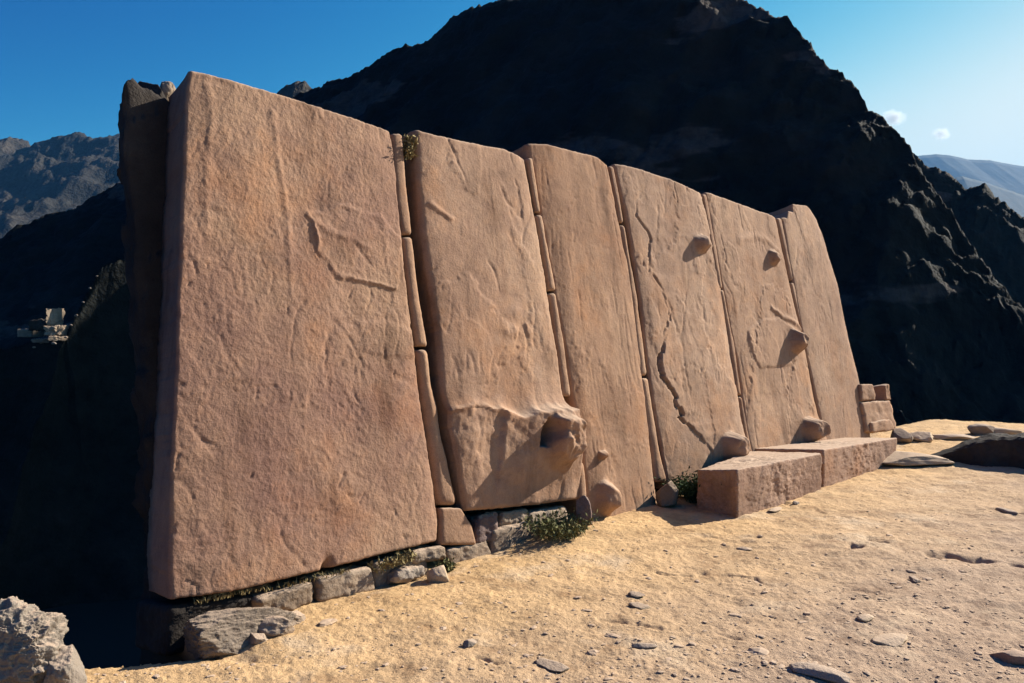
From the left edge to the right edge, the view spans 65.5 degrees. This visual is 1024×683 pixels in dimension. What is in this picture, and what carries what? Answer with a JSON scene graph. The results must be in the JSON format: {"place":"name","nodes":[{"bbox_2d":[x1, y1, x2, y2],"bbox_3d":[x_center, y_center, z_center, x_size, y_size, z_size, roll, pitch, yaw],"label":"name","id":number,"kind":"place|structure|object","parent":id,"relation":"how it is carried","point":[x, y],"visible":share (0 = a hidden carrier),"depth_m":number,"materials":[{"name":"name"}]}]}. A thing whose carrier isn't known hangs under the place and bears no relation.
{"place":"outdoors","nodes":[
{"label":"outdoors","id":0,"kind":"place"},
{"bbox_2d":[0,132,119,237],"bbox_3d":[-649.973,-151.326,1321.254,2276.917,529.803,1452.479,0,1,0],"label":"mountain","id":1,"kind":"structure","parent":0,"point":[61,173],"depth_m":1273.46,"materials":[{"name":"grey stone"}]},
{"bbox_2d":[0,259,146,609],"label":"rock spur","id":2,"kind":"structure","parent":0,"point":[71,526],"depth_m":46.47,"materials":[{"name":"black stone"}]},
{"bbox_2d":[17,329,44,336],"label":"ruined wall","id":3,"kind":"structure","parent":2,"relation":"on","point":[23,333],"depth_m":45.92,"materials":[{"name":"grey stone"}]},
{"bbox_2d":[28,318,49,331],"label":"ruined wall","id":4,"kind":"structure","parent":2,"relation":"on","point":[37,325],"depth_m":46.12,"materials":[{"name":"grey stone"}]},
{"bbox_2d":[31,338,48,343],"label":"ruined wall","id":5,"kind":"structure","parent":2,"relation":"on","point":[41,340],"depth_m":45.62,"materials":[{"name":"grey stone"}]},
{"bbox_2d":[46,308,64,325],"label":"ruined wall","id":6,"kind":"structure","parent":2,"relation":"on","point":[54,317],"depth_m":46.26,"materials":[{"name":"grey stone"}]},
{"bbox_2d":[43,325,68,335],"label":"ruined wall","id":7,"kind":"structure","parent":2,"relation":"on","point":[58,330],"depth_m":45.75,"materials":[{"name":"grey stone"}]},
{"bbox_2d":[48,335,67,340],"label":"ruined wall","id":8,"kind":"structure","parent":2,"relation":"on","point":[55,338],"depth_m":45.64,"materials":[{"name":"grey stone"}]},
{"bbox_2d":[277,81,310,97],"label":"peak","id":9,"kind":"structure","parent":0,"point":[294,89],"depth_m":414.79,"materials":[{"name":"grey stone"}]},
{"bbox_2d":[287,565,374,601],"bbox_3d":[-1.372,1.826,6.013,0.508,0.267,0.517,-1,1,-43],"label":"foundation stone","id":10,"kind":"object","parent":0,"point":[357,579],"visible":0.76,"depth_m":5.85,"materials":[{"name":"grey stone"}]},
{"bbox_2d":[261,564,351,591],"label":"dry grass","id":11,"kind":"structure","parent":10,"relation":"on","point":[333,573],"depth_m":5.68,"materials":[{"name":"green plant"}]},
{"bbox_2d":[366,549,418,573],"bbox_3d":[-0.869,1.688,6.149,0.242,0.166,0.454,1,1,42],"label":"grass tuft","id":12,"kind":"object","parent":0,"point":[397,559],"visible":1,"depth_m":6.13,"materials":[{"name":"green plant"}]},
{"bbox_2d":[0,0,1023,425],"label":"mountain","id":13,"kind":"structure","parent":0,"point":[742,102],"depth_m":64.25,"materials":[{"name":"black stone"}]},
{"bbox_2d":[0,0,1023,165],"label":"sky","id":14,"kind":"structure","parent":0,"point":[947,75],"materials":[{"name":"blue"}]},
{"bbox_2d":[39,419,1023,682],"bbox_3d":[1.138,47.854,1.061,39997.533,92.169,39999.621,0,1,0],"label":"ground","id":15,"kind":"structure","parent":0,"point":[957,499],"depth_m":5.56,"materials":[{"name":"beige sand"}]},
{"bbox_2d":[0,596,68,682],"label":"boulder","id":16,"kind":"object","parent":15,"relation":"on","point":[32,636],"visible":0.94,"depth_m":4.17,"materials":[{"name":"grey stone"}]},
{"bbox_2d":[43,644,86,682],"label":"boulder","id":17,"kind":"object","parent":15,"relation":"on","point":[66,665],"visible":0.93,"depth_m":4.19,"materials":[{"name":"grey stone"}]},
{"bbox_2d":[135,591,252,655],"bbox_3d":[-2.155,1.882,5.448,0.658,0.407,0.640,-1,1,-44],"label":"foundation stone","id":18,"kind":"object","parent":15,"relation":"on","point":[160,625],"visible":0.57,"depth_m":5.19,"materials":[{"name":"grey stone"}]},
{"bbox_2d":[193,583,267,604],"bbox_3d":[-1.867,1.667,5.271,0.169,0.058,0.519,1,1,45],"label":"grass tuft","id":19,"kind":"object","parent":18,"relation":"on","point":[216,598],"visible":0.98,"depth_m":5.25,"materials":[{"name":"green plant"}]},
{"bbox_2d":[182,607,296,660],"bbox_3d":[-1.714,1.800,4.981,0.473,0.339,0.704,1,1,34],"label":"boulder","id":20,"kind":"object","parent":15,"relation":"on","point":[212,635],"visible":0.75,"depth_m":4.77,"materials":[{"name":"grey stone"}]},
{"bbox_2d":[250,633,266,643],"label":"rock","id":21,"kind":"object","parent":15,"relation":"on","point":[258,638],"visible":0.84,"depth_m":4.82,"materials":[{"name":"grey stone"}]},
{"bbox_2d":[237,579,312,610],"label":"foundation stone","id":22,"kind":"object","parent":15,"relation":"on","point":[293,597],"visible":0.61,"depth_m":5.56,"materials":[{"name":"grey stone"}]},
{"bbox_2d":[258,616,294,637],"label":"rock","id":23,"kind":"object","parent":15,"relation":"on","point":[271,626],"visible":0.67,"depth_m":4.93,"materials":[{"name":"grey stone"}]},
{"bbox_2d":[292,610,305,621],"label":"rock","id":24,"kind":"object","parent":15,"relation":"on","point":[300,617],"visible":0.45,"depth_m":5.19,"materials":[{"name":"grey stone"}]},
{"bbox_2d":[347,552,426,586],"bbox_3d":[-1.031,1.847,6.405,0.537,0.345,0.535,-1,1,-43],"label":"foundation stone","id":25,"kind":"object","parent":15,"relation":"on","point":[380,579],"visible":0.21,"depth_m":6.16,"materials":[{"name":"grey stone"}]},
{"bbox_2d":[118,78,658,599],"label":"rubble wall","id":26,"kind":"structure","parent":15,"relation":"on","point":[142,120],"depth_m":5.71,"materials":[{"name":"brown stone"}]},
{"bbox_2d":[117,167,122,184],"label":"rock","id":27,"kind":"object","parent":26,"relation":"on","point":[118,172],"visible":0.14,"depth_m":5.80,"materials":[{"name":"grey stone"}]},
{"bbox_2d":[138,81,165,97],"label":"rock","id":28,"kind":"object","parent":26,"relation":"on","point":[155,88],"visible":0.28,"depth_m":6.00,"materials":[{"name":"grey stone"}]},
{"bbox_2d":[160,81,175,101],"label":"rock","id":29,"kind":"object","parent":28,"relation":"on","point":[168,88],"visible":0.34,"depth_m":6.08,"materials":[{"name":"grey stone"}]},
{"bbox_2d":[147,71,436,598],"bbox_3d":[-1.719,-0.127,6.124,2.160,3.650,1.104,-1,1,-42],"label":"monolith","id":30,"kind":"object","parent":26,"relation":"on","point":[289,438],"visible":1,"depth_m":5.82,"materials":[{"name":"stone"}]},
{"bbox_2d":[390,134,410,236],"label":"filler stone","id":31,"kind":"object","parent":30,"relation":"attached to","point":[401,193],"visible":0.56,"depth_m":6.84,"materials":[{"name":"brown stone"}]},
{"bbox_2d":[401,237,426,348],"bbox_3d":[-0.943,-0.408,6.890,0.150,0.972,0.526,-1,1,-44],"label":"filler stone","id":32,"kind":"object","parent":30,"relation":"attached to","point":[417,329],"visible":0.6,"depth_m":6.74,"materials":[{"name":"beige stone"}]},
{"bbox_2d":[401,130,586,510],"bbox_3d":[-0.173,-0.147,7.437,1.596,3.464,1.337,-1,1,-44],"label":"monolith","id":33,"kind":"object","parent":26,"relation":"on","point":[512,424],"visible":1,"depth_m":7.19,"materials":[{"name":"stone"}]},
{"bbox_2d":[402,132,419,159],"bbox_3d":[-0.903,-1.706,6.985,0.217,0.282,0.222,1,1,36],"label":"dry plant","id":34,"kind":"object","parent":33,"relation":"on","point":[408,146],"visible":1,"depth_m":6.97,"materials":[{"name":"green plant"}]},
{"bbox_2d":[547,293,569,396],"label":"filler stone","id":35,"kind":"object","parent":33,"relation":"attached to","point":[557,333],"visible":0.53,"depth_m":7.88,"materials":[{"name":"beige stone"}]},
{"bbox_2d":[572,463,585,499],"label":"filler stone","id":36,"kind":"object","parent":33,"relation":"attached to","point":[582,489],"visible":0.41,"depth_m":7.70,"materials":[{"name":"brown stone"}]},
{"bbox_2d":[512,144,656,518],"bbox_3d":[0.799,-0.057,8.430,1.380,3.976,1.313,-1,1,-43],"label":"monolith","id":37,"kind":"object","parent":26,"relation":"on","point":[592,292],"visible":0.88,"depth_m":8.28,"materials":[{"name":"stone"}]},
{"bbox_2d":[524,158,539,213],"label":"filler stone","id":38,"kind":"object","parent":37,"relation":"attached to","point":[529,169],"visible":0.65,"depth_m":7.99,"materials":[{"name":"brown stone"}]},
{"bbox_2d":[534,215,554,291],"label":"filler stone","id":39,"kind":"object","parent":37,"relation":"attached to","point":[548,274],"visible":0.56,"depth_m":7.95,"materials":[{"name":"beige stone"}]},
{"bbox_2d":[607,166,622,223],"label":"filler stone","id":40,"kind":"object","parent":37,"relation":"attached to","point":[615,193],"visible":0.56,"depth_m":8.92,"materials":[{"name":"brown stone"}]},
{"bbox_2d":[619,225,645,375],"bbox_3d":[1.236,-0.448,8.974,0.153,1.710,0.656,-1,1,-43],"label":"filler stone","id":41,"kind":"object","parent":37,"relation":"attached to","point":[636,314],"visible":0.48,"depth_m":8.83,"materials":[{"name":"beige stone"}]},
{"bbox_2d":[642,378,665,481],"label":"filler stone","id":42,"kind":"object","parent":37,"relation":"attached to","point":[657,469],"visible":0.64,"depth_m":8.68,"materials":[{"name":"brown stone"}]},
{"bbox_2d":[608,164,749,488],"bbox_3d":[1.998,-0.178,9.546,1.921,3.695,1.294,-1,1,-43],"label":"monolith","id":43,"kind":"object","parent":26,"relation":"on","point":[689,376],"visible":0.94,"depth_m":9.34,"materials":[{"name":"stone"}]},
{"bbox_2d":[701,195,721,288],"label":"filler stone","id":44,"kind":"object","parent":43,"relation":"attached to","point":[704,201],"visible":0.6,"depth_m":10.17,"materials":[{"name":"beige stone"}]},
{"bbox_2d":[700,192,830,450],"bbox_3d":[3.474,-0.205,10.923,2.317,3.459,1.293,-1,1,-43],"label":"monolith","id":45,"kind":"object","parent":26,"relation":"on","point":[771,340],"visible":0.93,"depth_m":10.68,"materials":[{"name":"stone"}]},
{"bbox_2d":[721,290,740,395],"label":"filler stone","id":46,"kind":"object","parent":45,"relation":"attached to","point":[732,355],"visible":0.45,"depth_m":10.07,"materials":[{"name":"beige stone"}]},
{"bbox_2d":[738,397,751,450],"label":"filler stone","id":47,"kind":"object","parent":45,"relation":"attached to","point":[742,415],"visible":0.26,"depth_m":9.99,"materials":[{"name":"brown stone"}]},
{"bbox_2d":[768,204,870,439],"bbox_3d":[4.607,-0.235,12.162,1.808,3.677,1.081,-1,1,-44],"label":"monolith","id":48,"kind":"object","parent":26,"relation":"on","point":[833,374],"visible":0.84,"depth_m":11.89,"materials":[{"name":"stone"}]},
{"bbox_2d":[775,218,792,280],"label":"filler stone","id":49,"kind":"object","parent":48,"relation":"attached to","point":[784,247],"visible":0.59,"depth_m":11.51,"materials":[{"name":"beige stone"}]},
{"bbox_2d":[789,283,817,405],"bbox_3d":[4.202,0.317,11.609,0.830,2.331,0.336,0,1,14],"label":"filler stone","id":50,"kind":"object","parent":48,"relation":"attached to","point":[793,292],"visible":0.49,"depth_m":11.46,"materials":[{"name":"beige stone"}]},
{"bbox_2d":[388,565,424,583],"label":"foundation stone","id":51,"kind":"object","parent":15,"relation":"on","point":[403,574],"visible":0.92,"depth_m":6.12,"materials":[{"name":"grey stone"}]},
{"bbox_2d":[389,544,445,563],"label":"foundation stone","id":52,"kind":"object","parent":15,"relation":"on","point":[426,553],"visible":0.62,"depth_m":6.41,"materials":[{"name":"grey stone"}]},
{"bbox_2d":[427,565,448,582],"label":"loose stone","id":53,"kind":"object","parent":15,"relation":"on","point":[438,574],"visible":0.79,"depth_m":6.05,"materials":[{"name":"beige stone"}]},
{"bbox_2d":[433,557,455,572],"bbox_3d":[-0.522,1.802,6.369,0.232,0.125,0.233,0,1,0],"label":"weed","id":54,"kind":"object","parent":15,"relation":"on","point":[449,564],"visible":0.73,"depth_m":6.38,"materials":[{"name":"green plant"}]},
{"bbox_2d":[432,541,490,562],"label":"foundation stone","id":55,"kind":"object","parent":15,"relation":"on","point":[459,553],"visible":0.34,"depth_m":6.70,"materials":[{"name":"grey stone"}]},
{"bbox_2d":[428,508,475,544],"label":"filler stone","id":56,"kind":"object","parent":55,"relation":"on","point":[454,526],"visible":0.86,"depth_m":6.63,"materials":[{"name":"brown stone"}]},
{"bbox_2d":[414,350,454,504],"bbox_3d":[-0.760,0.739,6.835,0.624,1.343,0.248,1,1,45],"label":"filler stone","id":57,"kind":"object","parent":56,"relation":"on","point":[443,492],"visible":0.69,"depth_m":6.67,"materials":[{"name":"brown stone"}]},
{"bbox_2d":[464,511,497,542],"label":"foundation stone","id":58,"kind":"object","parent":55,"relation":"on","point":[484,524],"visible":0.55,"depth_m":6.91,"materials":[{"name":"grey stone"}]},
{"bbox_2d":[463,639,476,647],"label":"loose stone","id":59,"kind":"object","parent":15,"relation":"on","point":[468,643],"visible":1,"depth_m":4.76,"materials":[{"name":"grey stone"}]},
{"bbox_2d":[487,521,531,552],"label":"foundation stone","id":60,"kind":"object","parent":15,"relation":"on","point":[505,536],"visible":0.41,"depth_m":7.01,"materials":[{"name":"grey stone"}]},
{"bbox_2d":[477,508,527,526],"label":"foundation stone","id":61,"kind":"object","parent":60,"relation":"on","point":[508,516],"visible":0.6,"depth_m":7.15,"materials":[{"name":"grey stone"}]},
{"bbox_2d":[525,505,566,534],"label":"foundation stone","id":62,"kind":"object","parent":15,"relation":"on","point":[534,511],"visible":0.23,"depth_m":7.43,"materials":[{"name":"grey stone"}]},
{"bbox_2d":[535,658,569,672],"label":"loose stone","id":63,"kind":"object","parent":15,"relation":"on","point":[551,665],"visible":1,"depth_m":4.46,"materials":[{"name":"beige stone"}]},
{"bbox_2d":[517,507,601,543],"bbox_3d":[0.426,1.644,7.169,0.871,0.228,0.843,0,1,0],"label":"shrub","id":64,"kind":"object","parent":15,"relation":"on","point":[556,529],"visible":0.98,"depth_m":7.08,"materials":[{"name":"green plant"}]},
{"bbox_2d":[576,495,591,525],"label":"rock","id":65,"kind":"object","parent":15,"relation":"on","point":[583,505],"visible":0.75,"depth_m":7.39,"materials":[{"name":"stone"}]},
{"bbox_2d":[628,591,644,597],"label":"loose stone","id":66,"kind":"object","parent":15,"relation":"on","point":[633,594],"visible":1,"depth_m":5.59,"materials":[{"name":"beige stone"}]},
{"bbox_2d":[628,602,650,608],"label":"loose stone","id":67,"kind":"object","parent":15,"relation":"on","point":[639,605],"visible":1,"depth_m":5.39,"materials":[{"name":"beige stone"}]},
{"bbox_2d":[631,643,656,648],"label":"loose stone","id":68,"kind":"object","parent":15,"relation":"on","point":[643,645],"visible":1,"depth_m":4.70,"materials":[{"name":"grey stone"}]},
{"bbox_2d":[656,481,677,506],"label":"rock","id":69,"kind":"object","parent":15,"relation":"on","point":[666,494],"visible":1,"depth_m":8.34,"materials":[{"name":"grey stone"}]},
{"bbox_2d":[654,466,721,502],"bbox_3d":[1.980,1.570,8.716,1.085,0.341,1.118,1,1,39],"label":"bush","id":70,"kind":"object","parent":15,"relation":"on","point":[688,490],"visible":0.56,"depth_m":8.57,"materials":[{"name":"green plant"}]},
{"bbox_2d":[736,547,752,550],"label":"loose stone","id":71,"kind":"object","parent":15,"relation":"on","point":[744,548],"visible":1,"depth_m":6.76,"materials":[{"name":"grey stone"}]},
{"bbox_2d":[697,451,821,517],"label":"bench block","id":72,"kind":"structure","parent":15,"relation":"on","point":[751,482],"depth_m":8.35,"materials":[{"name":"stone"}]},
{"bbox_2d":[768,507,781,511],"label":"loose stone","id":73,"kind":"object","parent":15,"relation":"on","point":[775,509],"visible":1,"depth_m":8.21,"materials":[{"name":"beige stone"}]},
{"bbox_2d":[789,662,849,682],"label":"loose stone","id":74,"kind":"object","parent":15,"relation":"on","point":[825,673],"visible":1,"depth_m":4.28,"materials":[{"name":"beige stone"}]},
{"bbox_2d":[755,438,896,486],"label":"bench block","id":75,"kind":"structure","parent":15,"relation":"on","point":[844,459],"depth_m":10.11,"materials":[{"name":"stone"}]},
{"bbox_2d":[857,614,873,621],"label":"loose stone","id":76,"kind":"object","parent":15,"relation":"on","point":[865,617],"visible":1,"depth_m":5.08,"materials":[{"name":"beige stone"}]},
{"bbox_2d":[859,400,895,431],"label":"niche wall block","id":77,"kind":"structure","parent":15,"relation":"on","point":[872,411],"depth_m":12.54,"materials":[{"name":"stone"}]},
{"bbox_2d":[858,384,874,400],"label":"niche wall block","id":78,"kind":"structure","parent":77,"relation":"on","point":[866,392],"depth_m":12.42,"materials":[{"name":"stone"}]},
{"bbox_2d":[864,384,890,401],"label":"niche wall block","id":79,"kind":"structure","parent":77,"relation":"on","point":[882,392],"depth_m":13.02,"materials":[{"name":"stone"}]},
{"bbox_2d":[866,419,893,433],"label":"niche wall block","id":80,"kind":"structure","parent":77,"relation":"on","point":[883,425],"depth_m":12.48,"materials":[{"name":"stone"}]},
{"bbox_2d":[871,633,907,646],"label":"loose stone","id":81,"kind":"object","parent":15,"relation":"on","point":[893,639],"visible":1,"depth_m":4.77,"materials":[{"name":"beige stone"}]},
{"bbox_2d":[890,428,913,442],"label":"rock","id":82,"kind":"object","parent":15,"relation":"on","point":[901,435],"visible":0.81,"depth_m":12.77,"materials":[{"name":"grey stone"}]},
{"bbox_2d":[909,576,920,583],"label":"loose stone","id":83,"kind":"object","parent":15,"relation":"on","point":[914,579],"visible":1,"depth_m":5.89,"materials":[{"name":"beige stone"}]},
{"bbox_2d":[882,451,954,465],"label":"rock","id":84,"kind":"object","parent":15,"relation":"on","point":[898,458],"visible":0.76,"depth_m":10.81,"materials":[{"name":"grey stone"}]},
{"bbox_2d":[910,432,933,442],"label":"rock","id":85,"kind":"object","parent":15,"relation":"on","point":[926,437],"visible":0.78,"depth_m":12.81,"materials":[{"name":"grey stone"}]},
{"bbox_2d":[932,434,975,439],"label":"rock","id":86,"kind":"object","parent":15,"relation":"on","point":[952,436],"visible":0.8,"depth_m":12.92,"materials":[{"name":"grey stone"}]},
{"bbox_2d":[930,432,1023,468],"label":"outcrop","id":87,"kind":"object","parent":15,"relation":"on","point":[997,449],"visible":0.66,"depth_m":10.90,"materials":[{"name":"grey stone"}]},
{"bbox_2d":[967,424,994,434],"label":"rock","id":88,"kind":"object","parent":15,"relation":"on","point":[978,429],"visible":0.94,"depth_m":13.36,"materials":[{"name":"grey stone"}]},
{"bbox_2d":[988,649,1023,665],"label":"loose stone","id":89,"kind":"object","parent":15,"relation":"on","point":[1013,656],"visible":0.99,"depth_m":4.50,"materials":[{"name":"beige stone"}]},
{"bbox_2d":[995,507,1017,513],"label":"loose stone","id":90,"kind":"object","parent":15,"relation":"on","point":[1004,510],"visible":0.98,"depth_m":8.14,"materials":[{"name":"grey stone"}]},
{"bbox_2d":[994,427,1021,434],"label":"rock","id":91,"kind":"object","parent":15,"relation":"on","point":[1005,430],"visible":0.56,"depth_m":13.35,"materials":[{"name":"grey stone"}]},
{"bbox_2d":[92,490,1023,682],"bbox_3d":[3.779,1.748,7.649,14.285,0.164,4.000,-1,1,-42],"label":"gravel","id":92,"kind":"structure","parent":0,"point":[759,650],"depth_m":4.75,"materials":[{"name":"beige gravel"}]},
{"bbox_2d":[913,153,1023,308],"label":"hillside","id":93,"kind":"structure","parent":0,"point":[991,226],"depth_m":118.14,"materials":[{"name":"grey stone"}]},
{"bbox_2d":[918,154,1023,194],"bbox_3d":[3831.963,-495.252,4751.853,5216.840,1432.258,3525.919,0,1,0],"label":"distant ridge","id":94,"kind":"structure","parent":0,"point":[1006,176],"depth_m":5011.39,"materials":[{"name":"blue stone"}]},
{"bbox_2d":[954,176,1023,216],"bbox_3d":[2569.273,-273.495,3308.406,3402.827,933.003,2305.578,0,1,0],"label":"ridge","id":95,"kind":"structure","parent":0,"point":[1014,201],"depth_m":3514.63,"materials":[{"name":"blue stone"}]}
]}

